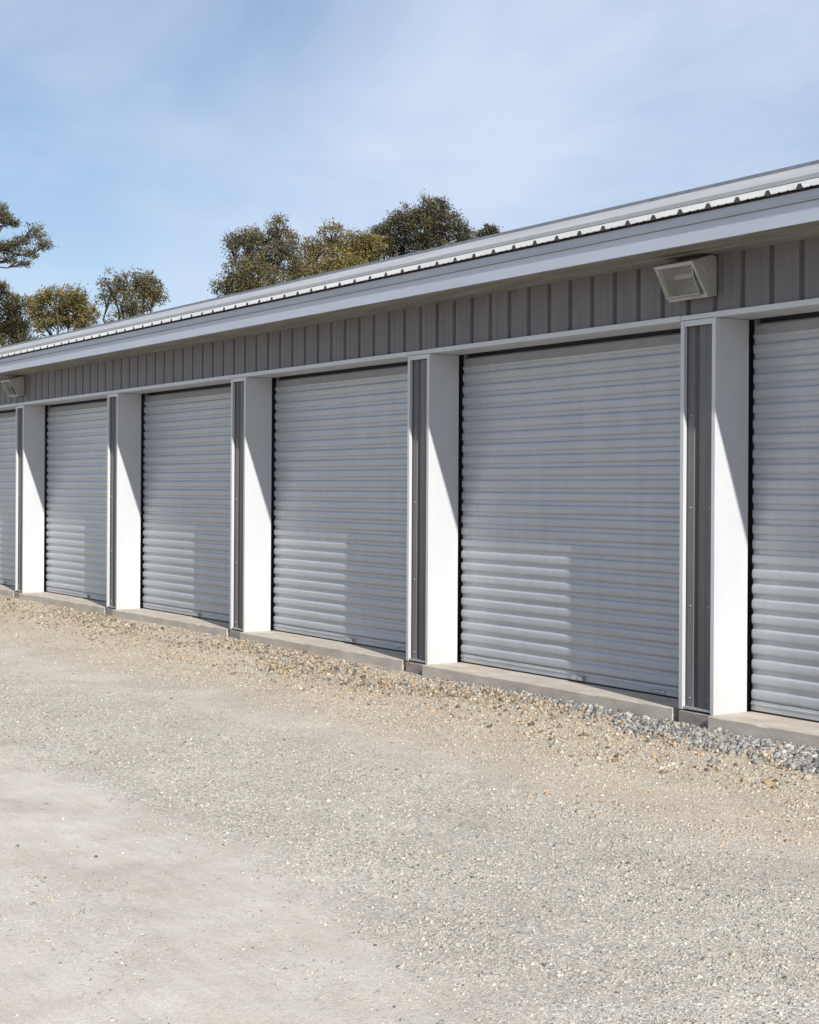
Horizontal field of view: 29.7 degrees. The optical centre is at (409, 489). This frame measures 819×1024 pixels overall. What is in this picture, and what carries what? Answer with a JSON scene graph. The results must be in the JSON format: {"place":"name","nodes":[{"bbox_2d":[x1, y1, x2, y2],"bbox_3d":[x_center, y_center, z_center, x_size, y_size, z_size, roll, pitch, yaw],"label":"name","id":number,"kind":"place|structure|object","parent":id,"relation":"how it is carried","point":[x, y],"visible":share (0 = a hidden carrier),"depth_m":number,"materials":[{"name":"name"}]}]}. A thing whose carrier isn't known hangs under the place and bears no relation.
{"place":"outdoors","nodes":[
{"label":"outdoors","id":0,"kind":"place"},
{"bbox_2d":[0,595,818,1023],"bbox_3d":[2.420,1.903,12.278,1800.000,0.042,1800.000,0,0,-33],"label":"ground","id":1,"kind":"structure","parent":0,"point":[44,987],"depth_m":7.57,"materials":[{"name":"beige gravel"}]},
{"bbox_2d":[0,278,43,346],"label":"oak tree","id":2,"kind":"object","parent":1,"relation":"on","point":[16,329],"visible":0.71,"depth_m":61.82,"materials":[{"name":"green plant"}]},
{"bbox_2d":[0,201,53,269],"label":"oak tree","id":3,"kind":"object","parent":1,"relation":"on","point":[16,242],"visible":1,"depth_m":57.93,"materials":[{"name":"green plant"}]},
{"bbox_2d":[21,280,103,337],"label":"oak tree","id":4,"kind":"object","parent":1,"relation":"on","point":[82,314],"visible":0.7,"depth_m":69.77,"materials":[{"name":"green plant"}]},
{"bbox_2d":[90,265,172,325],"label":"oak tree","id":5,"kind":"object","parent":1,"relation":"on","point":[152,292],"visible":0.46,"depth_m":65.88,"materials":[{"name":"green plant"}]},
{"bbox_2d":[207,212,313,296],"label":"oak tree","id":6,"kind":"object","parent":1,"relation":"on","point":[238,282],"visible":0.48,"depth_m":55.62,"materials":[{"name":"green plant"}]},
{"bbox_2d":[287,216,389,277],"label":"oak tree","id":7,"kind":"object","parent":1,"relation":"on","point":[366,248],"visible":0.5,"depth_m":59.75,"materials":[{"name":"green plant"}]},
{"bbox_2d":[0,160,818,747],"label":"storage building","id":8,"kind":"structure","parent":1,"relation":"on","point":[574,458],"depth_m":15.51,"materials":[{"name":"grey metal"}]},
{"bbox_2d":[0,376,24,396],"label":"floodlight","id":9,"kind":"object","parent":8,"relation":"attached to","point":[14,386],"visible":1,"depth_m":26.01,"materials":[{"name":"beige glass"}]},
{"bbox_2d":[0,403,41,596],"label":"roller door","id":10,"kind":"structure","parent":8,"relation":"in","point":[7,419],"depth_m":27.92,"materials":[{"name":"silver metal"}]},
{"bbox_2d":[19,391,134,613],"bbox_3d":[-5.285,0.295,24.619,0.661,3.621,3.696,0,0,-33],"label":"roller door","id":11,"kind":"structure","parent":8,"relation":"in","point":[76,533],"depth_m":25.00,"materials":[{"name":"silver metal"}]},
{"bbox_2d":[112,375,263,635],"bbox_3d":[-3.048,0.308,21.183,0.663,3.621,3.696,0,0,-33],"label":"roller door","id":12,"kind":"structure","parent":8,"relation":"in","point":[187,467],"depth_m":21.46,"materials":[{"name":"silver metal"}]},
{"bbox_2d":[240,352,412,670],"bbox_3d":[-0.811,0.321,17.747,0.661,3.621,3.696,0,0,-33],"label":"roller door","id":13,"kind":"structure","parent":8,"relation":"in","point":[340,493],"depth_m":17.92,"materials":[{"name":"silver metal"}]},
{"bbox_2d":[422,316,721,720],"bbox_3d":[1.425,0.334,14.310,0.664,3.621,3.696,0,0,-33],"label":"roller door","id":14,"kind":"structure","parent":8,"relation":"in","point":[570,531],"depth_m":14.35,"materials":[{"name":"silver metal"}]},
{"bbox_2d":[654,254,717,301],"bbox_3d":[2.225,-1.698,12.400,0.298,0.345,0.448,0,0,-33],"label":"floodlight","id":15,"kind":"object","parent":8,"relation":"attached to","point":[688,279],"visible":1,"depth_m":12.38,"materials":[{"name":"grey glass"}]},
{"bbox_2d":[708,298,818,747],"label":"roller door","id":16,"kind":"structure","parent":8,"relation":"in","point":[784,703],"depth_m":12.16,"materials":[{"name":"silver metal"}]},
{"bbox_2d":[0,595,818,790],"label":"rubble","id":17,"kind":"object","parent":1,"relation":"on","point":[247,644],"visible":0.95,"depth_m":15.29,"materials":[{"name":"gravel"}]},
{"bbox_2d":[366,189,478,258],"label":"oak tree","id":18,"kind":"object","parent":1,"relation":"on","point":[430,221],"visible":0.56,"depth_m":65.30,"materials":[{"name":"green plant"}]},
{"bbox_2d":[474,223,502,237],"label":"tree","id":19,"kind":"object","parent":1,"relation":"on","point":[487,229],"visible":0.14,"depth_m":77.84,"materials":[{"name":"green plant"}]},
{"bbox_2d":[320,656,818,775],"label":"crushed rock","id":20,"kind":"object","parent":1,"relation":"on","point":[718,739],"visible":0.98,"depth_m":11.86,"materials":[{"name":"gravel"}]},
{"bbox_2d":[0,0,818,346],"label":"sky","id":21,"kind":"structure","parent":0,"point":[139,133],"materials":[{"name":"blue"}]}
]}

